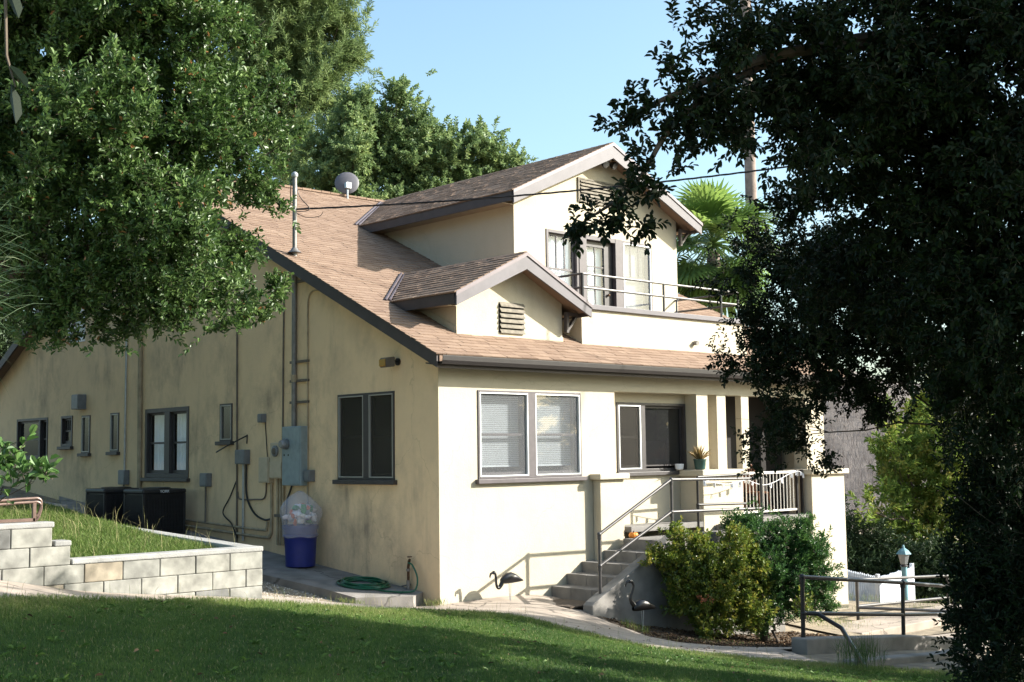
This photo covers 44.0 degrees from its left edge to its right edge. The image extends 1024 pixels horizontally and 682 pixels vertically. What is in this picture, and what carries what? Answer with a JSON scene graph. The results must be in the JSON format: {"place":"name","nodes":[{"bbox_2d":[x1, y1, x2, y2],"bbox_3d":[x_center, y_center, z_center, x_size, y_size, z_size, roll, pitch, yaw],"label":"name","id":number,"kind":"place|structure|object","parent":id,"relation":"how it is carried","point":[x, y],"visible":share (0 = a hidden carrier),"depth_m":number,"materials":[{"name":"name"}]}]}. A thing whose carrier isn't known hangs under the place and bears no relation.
{"place":"outdoors","nodes":[
{"label":"outdoors","id":0,"kind":"place"},
{"bbox_2d":[0,0,27,122],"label":"hanging twig","id":1,"kind":"object","parent":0,"point":[17,73],"visible":1,"depth_m":1.60,"materials":[{"name":"plant"}]},
{"bbox_2d":[0,424,62,505],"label":"broadleaf shrub","id":2,"kind":"object","parent":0,"point":[35,464],"visible":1,"depth_m":9.48,"materials":[{"name":"green plant"}]},
{"bbox_2d":[0,490,234,557],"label":"planter grass","id":3,"kind":"structure","parent":0,"point":[91,536],"depth_m":15.40,"materials":[{"name":"green plant"}]},
{"bbox_2d":[0,580,1014,661],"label":"path","id":4,"kind":"structure","parent":0,"point":[539,606],"depth_m":17.51,"materials":[{"name":"grey concrete"}]},
{"bbox_2d":[553,599,585,608],"bbox_3d":[0.848,4.149,20.027,0.720,0.025,0.920,4,-7,-43],"label":"doormat","id":5,"kind":"object","parent":4,"relation":"on","point":[567,603],"visible":0.5,"depth_m":19.92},
{"bbox_2d":[577,626,783,651],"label":"path litter","id":6,"kind":"object","parent":4,"relation":"on","point":[683,641],"visible":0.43,"depth_m":17.59,"materials":[{"name":"plant"}]},
{"bbox_2d":[0,591,1016,681],"bbox_3d":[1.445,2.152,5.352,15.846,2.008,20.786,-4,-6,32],"label":"lawn","id":7,"kind":"structure","parent":0,"point":[338,672],"depth_m":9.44,"materials":[{"name":"plant"}]},
{"bbox_2d":[0,184,47,382],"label":"spiky plant","id":8,"kind":"object","parent":7,"relation":"on","point":[2,263],"visible":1,"depth_m":6.02,"materials":[{"name":"plant"}]},
{"bbox_2d":[7,579,841,661],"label":"seed stalks","id":9,"kind":"object","parent":7,"relation":"on","point":[423,607],"visible":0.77,"depth_m":14.64,"materials":[{"name":"brown plant"}]},
{"bbox_2d":[23,600,922,681],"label":"fallen leaves","id":10,"kind":"object","parent":7,"relation":"on","point":[157,650],"visible":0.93,"depth_m":10.52,"materials":[{"name":"plant"}]},
{"bbox_2d":[561,0,1023,498],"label":"oak tree","id":11,"kind":"object","parent":7,"relation":"on","point":[887,99],"visible":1,"depth_m":8.76,"materials":[{"name":"green plant"}]},
{"bbox_2d":[690,200,1023,480],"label":"oak tree","id":12,"kind":"object","parent":7,"relation":"on","point":[775,351],"visible":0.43,"depth_m":12.13,"materials":[{"name":"green plant"}]},
{"bbox_2d":[818,631,897,670],"bbox_3d":[4.182,3.666,14.981,1.005,0.543,1.138,0,-5,-11],"label":"grass tuft","id":13,"kind":"object","parent":7,"relation":"on","point":[862,651],"visible":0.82,"depth_m":15.02,"materials":[{"name":"plant"}]},
{"bbox_2d":[0,485,1023,672],"bbox_3d":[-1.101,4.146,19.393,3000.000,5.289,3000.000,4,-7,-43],"label":"ground","id":14,"kind":"structure","parent":0,"point":[831,657],"depth_m":19.25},
{"bbox_2d":[0,495,66,508],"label":"garden wall","id":15,"kind":"structure","parent":14,"relation":"on","point":[55,504],"depth_m":23.22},
{"bbox_2d":[0,179,74,359],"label":"garden tree","id":16,"kind":"object","parent":14,"relation":"on","point":[6,342],"visible":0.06,"depth_m":37.39,"materials":[{"name":"green plant"}]},
{"bbox_2d":[0,521,262,597],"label":"block wall","id":17,"kind":"structure","parent":14,"relation":"on","point":[33,553],"depth_m":12.54,"materials":[{"name":"beige concrete"}]},
{"bbox_2d":[0,497,42,522],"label":"brown handrail","id":18,"kind":"object","parent":17,"relation":"on","point":[34,515],"visible":0.98,"depth_m":11.99,"materials":[{"name":"metal"}]},
{"bbox_2d":[0,0,312,357],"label":"oak tree","id":19,"kind":"object","parent":14,"relation":"on","point":[101,123],"visible":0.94,"depth_m":10.91,"materials":[{"name":"green plant"}]},
{"bbox_2d":[59,496,422,606],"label":"side slab","id":20,"kind":"structure","parent":14,"relation":"on","point":[318,580],"depth_m":20.20,"materials":[{"name":"concrete"}]},
{"bbox_2d":[85,486,138,524],"bbox_3d":[-8.010,3.389,25.608,0.920,0.878,0.870,4,-7,-43],"label":"air conditioner","id":21,"kind":"object","parent":20,"relation":"on","point":[108,502],"visible":0.45,"depth_m":25.21,"materials":[{"name":"black plastic"}]},
{"bbox_2d":[123,487,185,533],"bbox_3d":[-6.970,3.325,24.707,0.920,0.938,0.848,4,-7,-43],"label":"air conditioner","id":22,"kind":"object","parent":20,"relation":"on","point":[165,507],"visible":0.93,"depth_m":24.44,"materials":[{"name":"black plastic"}]},
{"bbox_2d":[282,524,318,567],"bbox_3d":[-3.594,3.476,21.524,0.610,0.700,0.610,4,-7,-43],"label":"trash bin","id":23,"kind":"object","parent":20,"relation":"on","point":[300,540],"visible":0.98,"depth_m":21.30,"materials":[{"name":"plastic"}]},
{"bbox_2d":[280,491,322,525],"bbox_3d":[-3.613,2.948,21.564,0.712,0.784,0.708,4,-7,-43],"label":"trash bag","id":24,"kind":"object","parent":23,"relation":"on","point":[303,513],"visible":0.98,"depth_m":21.47,"materials":[{"name":"plastic"}]},
{"bbox_2d":[336,562,417,592],"bbox_3d":[-2.193,3.693,19.872,0.802,0.449,1.424,4,-7,-43],"label":"garden hose","id":25,"kind":"object","parent":20,"relation":"on","point":[378,584],"visible":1,"depth_m":19.77,"materials":[{"name":"rubber"}]},
{"bbox_2d":[190,0,381,184],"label":"pine tree","id":26,"kind":"object","parent":14,"relation":"on","point":[305,34],"visible":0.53,"depth_m":58.70,"materials":[{"name":"green plant"}]},
{"bbox_2d":[262,582,343,602],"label":"gravel","id":27,"kind":"structure","parent":14,"relation":"on","point":[288,592],"depth_m":19.45,"materials":[{"name":"gravel"}]},
{"bbox_2d":[270,82,397,199],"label":"garden tree","id":28,"kind":"object","parent":14,"relation":"on","point":[335,153],"visible":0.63,"depth_m":52.28,"materials":[{"name":"green plant"}]},
{"bbox_2d":[343,68,494,199],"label":"garden tree","id":29,"kind":"object","parent":14,"relation":"on","point":[421,149],"visible":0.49,"depth_m":53.88,"materials":[{"name":"green plant"}]},
{"bbox_2d":[0,142,848,614],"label":"house","id":30,"kind":"structure","parent":14,"relation":"on","point":[538,408],"depth_m":23.13,"materials":[{"name":"paint"}]},
{"bbox_2d":[16,417,47,463],"bbox_3d":[-11.779,2.454,31.092,0.170,1.105,2.000,4,-7,-43],"label":"window","id":31,"kind":"structure","parent":30,"relation":"in","point":[37,447],"depth_m":31.12,"materials":[{"name":"grey glass"}]},
{"bbox_2d":[57,415,72,449],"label":"window","id":32,"kind":"structure","parent":30,"relation":"in","point":[66,421],"depth_m":29.73,"materials":[{"name":"grey glass"}]},
{"bbox_2d":[68,309,84,342],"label":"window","id":33,"kind":"structure","parent":30,"relation":"in","point":[81,329],"depth_m":29.50,"materials":[{"name":"grey glass"}]},
{"bbox_2d":[71,394,85,409],"bbox_3d":[-9.921,1.397,28.998,0.209,0.340,0.360,4,-7,-43],"label":"vent hood","id":34,"kind":"object","parent":30,"relation":"attached to","point":[78,401],"visible":1,"depth_m":28.89,"materials":[{"name":"metal"}]},
{"bbox_2d":[77,415,90,456],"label":"window","id":35,"kind":"structure","parent":30,"relation":"in","point":[86,419],"depth_m":28.89,"materials":[{"name":"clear glass"}]},
{"bbox_2d":[106,413,119,454],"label":"window","id":36,"kind":"structure","parent":30,"relation":"in","point":[114,417],"depth_m":27.82,"materials":[{"name":"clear glass"}]},
{"bbox_2d":[118,470,129,485],"bbox_3d":[-8.352,3.080,27.232,0.129,0.610,0.300,4,-7,-43],"label":"switch box","id":37,"kind":"object","parent":30,"relation":"attached to","point":[123,477],"visible":0.95,"depth_m":27.15,"materials":[{"name":"metal"}]},
{"bbox_2d":[123,339,126,469],"bbox_3d":[-8.373,1.222,27.449,0.044,3.150,0.054,4,-7,-43],"label":"conduit","id":38,"kind":"object","parent":30,"relation":"attached to","point":[125,402],"visible":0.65,"depth_m":27.41,"materials":[{"name":"metal"}]},
{"bbox_2d":[137,328,142,487],"bbox_3d":[-7.905,1.243,26.910,0.100,4.901,0.150,4,-7,-43],"label":"downpipe","id":39,"kind":"object","parent":30,"relation":"attached to","point":[139,433],"visible":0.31,"depth_m":26.83,"materials":[{"name":"metal"}]},
{"bbox_2d":[140,406,189,481],"bbox_3d":[-7.059,2.132,26.086,0.286,1.510,1.990,4,-7,-43],"label":"window","id":40,"kind":"structure","parent":30,"relation":"in","point":[164,442],"depth_m":26.02,"materials":[{"name":"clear glass"}]},
{"bbox_2d":[199,473,211,522],"bbox_3d":[-5.969,3.054,24.651,0.129,0.960,0.270,4,-7,-43],"label":"switch box","id":41,"kind":"object","parent":30,"relation":"attached to","point":[205,480],"visible":1,"depth_m":24.62,"materials":[{"name":"metal"}]},
{"bbox_2d":[215,403,233,444],"bbox_3d":[-5.487,1.601,24.336,0.170,0.795,0.580,4,-7,-43],"label":"window","id":42,"kind":"structure","parent":30,"relation":"in","point":[226,410],"depth_m":24.34,"materials":[{"name":"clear glass"}]},
{"bbox_2d":[186,519,268,530],"bbox_3d":[-5.640,3.504,24.301,0.044,0.178,3.562,4,-7,-43],"label":"pipe","id":43,"kind":"object","parent":30,"relation":"attached to","point":[240,527],"visible":0.91,"depth_m":23.90,"materials":[{"name":"metal"}]},
{"bbox_2d":[186,483,272,538],"bbox_3d":[-5.598,3.180,24.279,0.052,1.087,3.701,4,-7,-43],"label":"pipe","id":44,"kind":"object","parent":30,"relation":"attached to","point":[252,535],"visible":0.93,"depth_m":23.18,"materials":[{"name":"metal"}]},
{"bbox_2d":[216,435,247,452],"bbox_3d":[-5.299,1.932,23.807,0.711,0.333,0.134,-3,-6,22],"label":"angle bracket","id":45,"kind":"object","parent":30,"relation":"attached to","point":[246,436],"visible":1,"depth_m":23.75,"materials":[{"name":"metal"}]},
{"bbox_2d":[236,290,237,542],"bbox_3d":[-5.224,1.043,24.056,0.036,5.680,0.086,4,-7,-43],"label":"conduit","id":46,"kind":"object","parent":30,"relation":"attached to","point":[236,430],"visible":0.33,"depth_m":23.99,"materials":[{"name":"metal"}]},
{"bbox_2d":[222,481,237,537],"bbox_3d":[-5.317,3.181,23.971,0.070,1.067,0.593,3,-7,-40],"label":"cable","id":47,"kind":"object","parent":46,"relation":"attached to","point":[224,508],"visible":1,"depth_m":24.00,"materials":[{"name":"black plastic"}]},
{"bbox_2d":[235,450,249,463],"bbox_3d":[-5.050,2.170,23.713,0.139,0.270,0.340,4,-7,-43],"label":"switch box","id":48,"kind":"object","parent":30,"relation":"attached to","point":[242,456],"visible":1,"depth_m":23.61,"materials":[{"name":"metal"}]},
{"bbox_2d":[245,464,269,520],"bbox_3d":[-4.670,2.769,23.320,0.036,1.063,0.904,4,-7,-43],"label":"cable","id":49,"kind":"object","parent":48,"relation":"hanging from","point":[255,514],"visible":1,"depth_m":23.58,"materials":[{"name":"black plastic"}]},
{"bbox_2d":[242,464,244,540],"bbox_3d":[-5.021,2.999,23.669,0.041,1.450,0.041,-3,-6,25],"label":"conduit","id":50,"kind":"object","parent":30,"relation":"attached to","point":[243,476],"visible":1,"depth_m":23.66,"materials":[{"name":"metal"}]},
{"bbox_2d":[237,483,266,499],"bbox_3d":[-4.826,2.782,23.495,0.028,0.357,1.037,4,-7,-43],"label":"conduit","id":51,"kind":"object","parent":30,"relation":"attached to","point":[255,499],"visible":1,"depth_m":23.23,"materials":[{"name":"metal"}]},
{"bbox_2d":[257,414,265,422],"bbox_3d":[-4.607,1.420,23.311,0.109,0.160,0.160,4,-7,-43],"label":"switch box","id":52,"kind":"object","parent":30,"relation":"attached to","point":[261,418],"visible":1,"depth_m":23.26,"materials":[{"name":"metal"}]},
{"bbox_2d":[265,422,267,456],"bbox_3d":[-4.506,1.803,23.229,0.018,0.642,0.098,4,-7,-43],"label":"wire","id":53,"kind":"object","parent":52,"relation":"hanging from","point":[266,439],"visible":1,"depth_m":23.22,"materials":[{"name":"black"}]},
{"bbox_2d":[259,457,273,482],"bbox_3d":[-4.486,2.353,23.096,0.129,0.460,0.340,4,-7,-43],"label":"junction box","id":54,"kind":"object","parent":30,"relation":"attached to","point":[264,477],"visible":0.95,"depth_m":23.02,"materials":[{"name":"metal"}]},
{"bbox_2d":[269,443,281,478],"bbox_3d":[-4.212,2.150,22.769,0.190,0.640,0.380,4,-7,-43],"label":"gas meter box","id":55,"kind":"object","parent":30,"relation":"attached to","point":[275,467],"visible":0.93,"depth_m":22.71,"materials":[{"name":"metal"}]},
{"bbox_2d":[274,479,284,545],"bbox_3d":[-4.156,3.060,22.735,0.062,1.200,0.330,4,-7,-43],"label":"conduit bundle","id":56,"kind":"object","parent":30,"relation":"attached to","point":[279,500],"visible":0.89,"depth_m":22.73,"materials":[{"name":"metal"}]},
{"bbox_2d":[282,297,284,426],"bbox_3d":[-4.140,0.446,22.933,0.032,2.760,0.062,4,-7,-43],"label":"conduit","id":57,"kind":"object","parent":30,"relation":"attached to","point":[283,369],"visible":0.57,"depth_m":22.92,"materials":[{"name":"metal"}]},
{"bbox_2d":[278,426,306,485],"bbox_3d":[-3.882,2.026,22.335,0.306,1.040,0.600,4,-7,-43],"label":"electric meter cabinet","id":58,"kind":"object","parent":30,"relation":"attached to","point":[292,443],"visible":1,"depth_m":22.24,"materials":[{"name":"grey metal"}]},
{"bbox_2d":[285,486,292,524],"bbox_3d":[-3.974,3.066,22.521,0.047,0.988,0.223,4,-7,-43],"label":"cable","id":59,"kind":"object","parent":58,"relation":"attached to","point":[286,510],"visible":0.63,"depth_m":22.55,"materials":[{"name":"black plastic"}]},
{"bbox_2d":[287,172,322,425],"bbox_3d":[-3.731,-0.780,22.642,0.630,4.600,0.373,-2,-5,11],"label":"service mast","id":60,"kind":"object","parent":58,"relation":"on","point":[294,251],"visible":0.88,"depth_m":22.65,"materials":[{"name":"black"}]},
{"bbox_2d":[296,160,831,209],"bbox_3d":[4.388,-3.432,22.829,16.636,1.916,0.033,-1,-5,1],"label":"service cable","id":61,"kind":"object","parent":60,"relation":"attached to","point":[527,194],"visible":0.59,"depth_m":22.80,"materials":[{"name":"black plastic"}]},
{"bbox_2d":[304,470,314,481],"bbox_3d":[-3.534,2.349,22.064,0.129,0.200,0.180,4,-7,-43],"label":"switch box","id":62,"kind":"object","parent":30,"relation":"attached to","point":[309,475],"visible":1,"depth_m":22.00,"materials":[{"name":"metal"}]},
{"bbox_2d":[307,289,317,504],"bbox_3d":[-3.471,1.000,22.167,0.028,3.823,0.404,4,-7,-43],"label":"conduit","id":63,"kind":"object","parent":30,"relation":"attached to","point":[307,381],"visible":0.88,"depth_m":22.32,"materials":[{"name":"metal"}]},
{"bbox_2d":[335,172,358,198],"bbox_3d":[-3.936,-3.713,30.199,0.580,0.692,0.258,0,-5,-8],"label":"satellite dish","id":64,"kind":"object","parent":30,"relation":"on","point":[346,183],"visible":1,"depth_m":30.20,"materials":[{"name":"metal"}]},
{"bbox_2d":[332,391,396,484],"bbox_3d":[-2.426,1.618,21.019,0.170,1.510,1.700,4,-7,-43],"label":"window","id":65,"kind":"structure","parent":30,"relation":"in","point":[365,421],"depth_m":20.97,"materials":[{"name":"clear glass"}]},
{"bbox_2d":[379,357,400,367],"bbox_3d":[-1.971,0.343,20.410,0.320,0.176,0.170,2,-6,-30],"label":"wall lamp","id":66,"kind":"object","parent":30,"relation":"attached to","point":[388,362],"visible":1,"depth_m":20.34,"materials":[{"name":"grey"}]},
{"bbox_2d":[401,556,411,589],"bbox_3d":[-1.623,3.676,19.873,0.162,0.596,0.182,4,-7,-43],"label":"hose tap","id":67,"kind":"object","parent":30,"relation":"attached to","point":[408,584],"visible":0.97,"depth_m":19.86,"materials":[{"name":"grey metal"}]},
{"bbox_2d":[475,390,586,483],"bbox_3d":[0.278,1.589,21.017,2.475,1.495,0.290,4,-7,-43],"label":"window","id":68,"kind":"structure","parent":30,"relation":"in","point":[530,435],"depth_m":20.97,"materials":[{"name":"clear glass"}]},
{"bbox_2d":[546,229,578,292],"bbox_3d":[0.939,-1.196,25.038,0.900,1.950,0.219,4,-7,-43],"label":"window","id":69,"kind":"structure","parent":30,"relation":"in","point":[557,256],"depth_m":25.17,"materials":[{"name":"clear glass"}]},
{"bbox_2d":[579,235,622,306],"bbox_3d":[1.744,-1.081,25.766,1.276,2.070,0.230,4,-7,-43],"label":"balcony door","id":70,"kind":"structure","parent":30,"relation":"in","point":[590,261],"depth_m":25.94,"materials":[{"name":"white glass"}]},
{"bbox_2d":[601,159,617,169],"bbox_3d":[1.979,-3.626,25.901,0.436,0.243,0.191,4,-7,-43],"label":"security light","id":71,"kind":"object","parent":30,"relation":"attached to","point":[613,165],"visible":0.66,"depth_m":25.89,"materials":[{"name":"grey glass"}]},
{"bbox_2d":[622,241,652,309],"bbox_3d":[2.554,-1.080,26.528,0.940,1.940,0.227,4,-7,-43],"label":"window","id":72,"kind":"structure","parent":30,"relation":"in","point":[631,249],"depth_m":26.71,"materials":[{"name":"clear glass"}]},
{"bbox_2d":[616,402,686,475],"bbox_3d":[2.590,1.815,23.444,2.050,1.335,0.170,4,-7,-43],"label":"window","id":73,"kind":"structure","parent":30,"relation":"in","point":[651,437],"depth_m":23.49,"materials":[{"name":"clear glass"}]},
{"bbox_2d":[675,464,683,469],"bbox_3d":[3.138,2.362,23.762,0.167,0.115,0.170,4,-7,-43],"label":"flower pot","id":74,"kind":"object","parent":30,"relation":"on","point":[679,466],"visible":1,"depth_m":23.70,"materials":[{"name":"ceramic"}]},
{"bbox_2d":[687,446,709,469],"bbox_3d":[3.530,2.165,23.741,0.533,0.494,0.484,-1,-5,8],"label":"potted plant","id":75,"kind":"object","parent":30,"relation":"on","point":[699,460],"visible":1,"depth_m":23.65,"materials":[{"name":"teal plant"}]},
{"bbox_2d":[703,471,803,488],"bbox_3d":[4.669,2.719,24.495,0.371,0.351,3.863,-5,-6,38],"label":"garland","id":76,"kind":"object","parent":30,"relation":"attached to","point":[732,486],"visible":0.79,"depth_m":24.54},
{"bbox_2d":[742,469,803,513],"bbox_3d":[5.145,3.072,25.168,2.162,1.000,0.055,4,-7,-43],"label":"baluster railing","id":77,"kind":"object","parent":30,"relation":"on","point":[796,491],"visible":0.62,"depth_m":25.44,"materials":[{"name":"wood"}]},
{"bbox_2d":[439,114,538,184],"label":"garden tree","id":78,"kind":"object","parent":14,"relation":"on","point":[495,157],"visible":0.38,"depth_m":54.45,"materials":[{"name":"green plant"}]},
{"bbox_2d":[489,571,523,600],"bbox_3d":[-0.079,3.880,19.848,0.669,0.585,0.147,4,-7,-43],"label":"flamingo ornament","id":79,"kind":"object","parent":14,"relation":"on","point":[508,577],"visible":0.99,"depth_m":19.82,"materials":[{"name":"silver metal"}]},
{"bbox_2d":[552,525,784,633],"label":"porch stairs","id":80,"kind":"structure","parent":14,"relation":"on","point":[619,570],"depth_m":20.39,"materials":[{"name":"grey concrete"}]},
{"bbox_2d":[629,531,637,537],"bbox_3d":[2.102,3.348,21.931,0.168,0.126,0.163,4,-7,-43],"label":"pumpkin","id":81,"kind":"object","parent":80,"relation":"on","point":[633,534],"visible":0.91,"depth_m":21.87,"materials":[{"name":"orange"}]},
{"bbox_2d":[597,477,763,593],"bbox_3d":[2.898,3.154,21.103,4.283,1.774,0.072,4,-7,-43],"label":"stair handrail","id":82,"kind":"object","parent":80,"relation":"on","point":[670,513],"visible":0.97,"depth_m":20.78,"materials":[{"name":"metal"}]},
{"bbox_2d":[696,473,749,527],"bbox_3d":[3.926,2.993,23.499,1.576,1.053,0.067,4,-7,-43],"label":"porch guard","id":83,"kind":"object","parent":80,"relation":"on","point":[698,504],"visible":0.9,"depth_m":23.21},
{"bbox_2d":[596,615,842,646],"bbox_3d":[4.118,4.661,20.372,5.760,0.864,2.180,4,-7,-43],"label":"planting bed","id":84,"kind":"object","parent":14,"relation":"on","point":[748,637],"visible":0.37,"depth_m":19.88,"materials":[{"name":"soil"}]},
{"bbox_2d":[625,579,656,629],"bbox_3d":[1.974,4.081,19.352,0.587,0.900,0.141,2,-6,-31],"label":"flamingo ornament","id":85,"kind":"object","parent":84,"relation":"on","point":[641,605],"visible":0.99,"depth_m":19.30,"materials":[{"name":"black plastic"}]},
{"bbox_2d":[637,515,778,639],"bbox_3d":[3.130,3.828,20.356,2.263,2.071,1.500,-1,-5,3],"label":"bush","id":86,"kind":"object","parent":84,"relation":"on","point":[703,565],"visible":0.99,"depth_m":20.04,"materials":[{"name":"green plant"}]},
{"bbox_2d":[696,594,713,602],"bbox_3d":[2.969,3.952,19.408,0.381,0.141,0.296,4,-7,-43],"label":"dead foliage","id":87,"kind":"object","parent":86,"relation":"attached to","point":[703,599],"visible":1,"depth_m":19.39,"materials":[{"name":"brown plant"}]},
{"bbox_2d":[718,496,845,641],"bbox_3d":[4.481,3.786,21.095,2.124,2.419,1.908,-1,-5,3],"label":"bush","id":88,"kind":"object","parent":84,"relation":"on","point":[795,551],"visible":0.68,"depth_m":20.88,"materials":[{"name":"green plant"}]},
{"bbox_2d":[755,585,824,646],"bbox_3d":[4.299,4.435,20.379,1.482,1.017,0.573,-2,-5,14],"label":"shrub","id":89,"kind":"object","parent":84,"relation":"on","point":[794,610],"visible":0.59,"depth_m":20.33,"materials":[{"name":"green plant"}]},
{"bbox_2d":[673,176,781,318],"bbox_3d":[5.458,1.645,32.605,4.008,11.775,4.462,4,-7,-43],"label":"fan palm","id":90,"kind":"object","parent":14,"relation":"on","point":[708,205],"visible":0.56,"depth_m":32.30,"materials":[{"name":"green plant"}]},
{"bbox_2d":[740,0,761,328],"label":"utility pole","id":91,"kind":"object","parent":14,"relation":"on","point":[750,182],"visible":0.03,"depth_m":45.89,"materials":[{"name":"brown wood"}]},
{"bbox_2d":[785,602,960,635],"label":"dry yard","id":92,"kind":"structure","parent":14,"relation":"on","point":[826,627],"depth_m":24.67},
{"bbox_2d":[336,593,959,643],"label":"weeds","id":93,"kind":"object","parent":92,"relation":"on","point":[436,603],"visible":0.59,"depth_m":19.38,"materials":[{"name":"green plant"}]},
{"bbox_2d":[840,604,960,633],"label":"landing slab","id":94,"kind":"structure","parent":92,"relation":"on","point":[915,623],"depth_m":24.58,"materials":[{"name":"concrete"}]},
{"bbox_2d":[855,575,949,619],"bbox_3d":[8.787,5.396,25.999,3.671,1.220,1.656,4,-7,-43],"label":"handrail","id":95,"kind":"object","parent":92,"relation":"on","point":[866,606],"visible":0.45,"depth_m":25.78,"materials":[{"name":"metal"}]},
{"bbox_2d":[791,635,966,654],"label":"ramp kerb","id":96,"kind":"structure","parent":14,"relation":"on","point":[809,645],"depth_m":18.01,"materials":[{"name":"concrete"}]},
{"bbox_2d":[799,574,959,663],"bbox_3d":[5.220,4.008,18.244,1.272,1.508,5.642,-4,-6,30],"label":"ramp handrail","id":97,"kind":"object","parent":96,"relation":"on","point":[824,614],"visible":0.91,"depth_m":18.11,"materials":[{"name":"metal"}]},
{"bbox_2d":[847,563,914,602],"bbox_3d":[10.057,7.029,35.254,2.531,1.380,3.536,-2,-5,12],"label":"picket fence","id":98,"kind":"object","parent":14,"relation":"on","point":[889,591],"visible":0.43,"depth_m":34.67,"materials":[{"name":"wood"}]},
{"bbox_2d":[896,545,910,599],"bbox_3d":[10.249,6.372,33.046,0.370,2.091,0.370,1,-5,-20],"label":"lamp post","id":99,"kind":"object","parent":14,"relation":"on","point":[903,552],"visible":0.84,"depth_m":33.01,"materials":[{"name":"white metal"}]},
{"bbox_2d":[845,493,967,603],"bbox_3d":[11.732,6.547,38.798,5.286,3.722,3.636,-1,-5,2],"label":"hedge","id":100,"kind":"object","parent":14,"relation":"on","point":[865,553],"visible":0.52,"depth_m":38.38,"materials":[{"name":"green plant"}]},
{"bbox_2d":[842,649,977,667],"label":"lawn kerb","id":101,"kind":"structure","parent":14,"relation":"on","point":[908,658],"depth_m":16.48,"materials":[{"name":"concrete"}]},
{"bbox_2d":[897,374,932,509],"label":"yellow tree","id":102,"kind":"object","parent":14,"relation":"on","point":[920,412],"visible":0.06,"depth_m":47.71,"materials":[{"name":"green plant"}]},
{"bbox_2d":[845,393,1019,563],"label":"garden bush","id":103,"kind":"object","parent":14,"relation":"on","point":[908,457],"visible":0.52,"depth_m":40.81,"materials":[{"name":"green plant"}]},
{"bbox_2d":[925,401,1023,681],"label":"shrub","id":104,"kind":"object","parent":14,"relation":"on","point":[988,585],"visible":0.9,"depth_m":10.61,"materials":[{"name":"green plant"}]},
{"bbox_2d":[40,0,1023,382],"label":"sky","id":105,"kind":"structure","parent":0,"point":[544,67],"materials":[{"name":"blue"}]},
{"bbox_2d":[743,464,772,512],"bbox_3d":[4.995,3.012,25.791,0.494,1.040,0.460,4,-7,-43],"label":"chair","id":106,"kind":"object","parent":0,"point":[758,492],"visible":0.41,"depth_m":25.77,"materials":[{"name":"white wood"}]},
{"bbox_2d":[823,370,1022,527],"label":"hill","id":107,"kind":"structure","parent":0,"point":[841,443],"depth_m":88.65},
{"bbox_2d":[823,382,987,527],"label":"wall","id":108,"kind":"structure","parent":107,"relation":"on","point":[868,462],"depth_m":86.45,"materials":[{"name":"concrete"}]}
]}

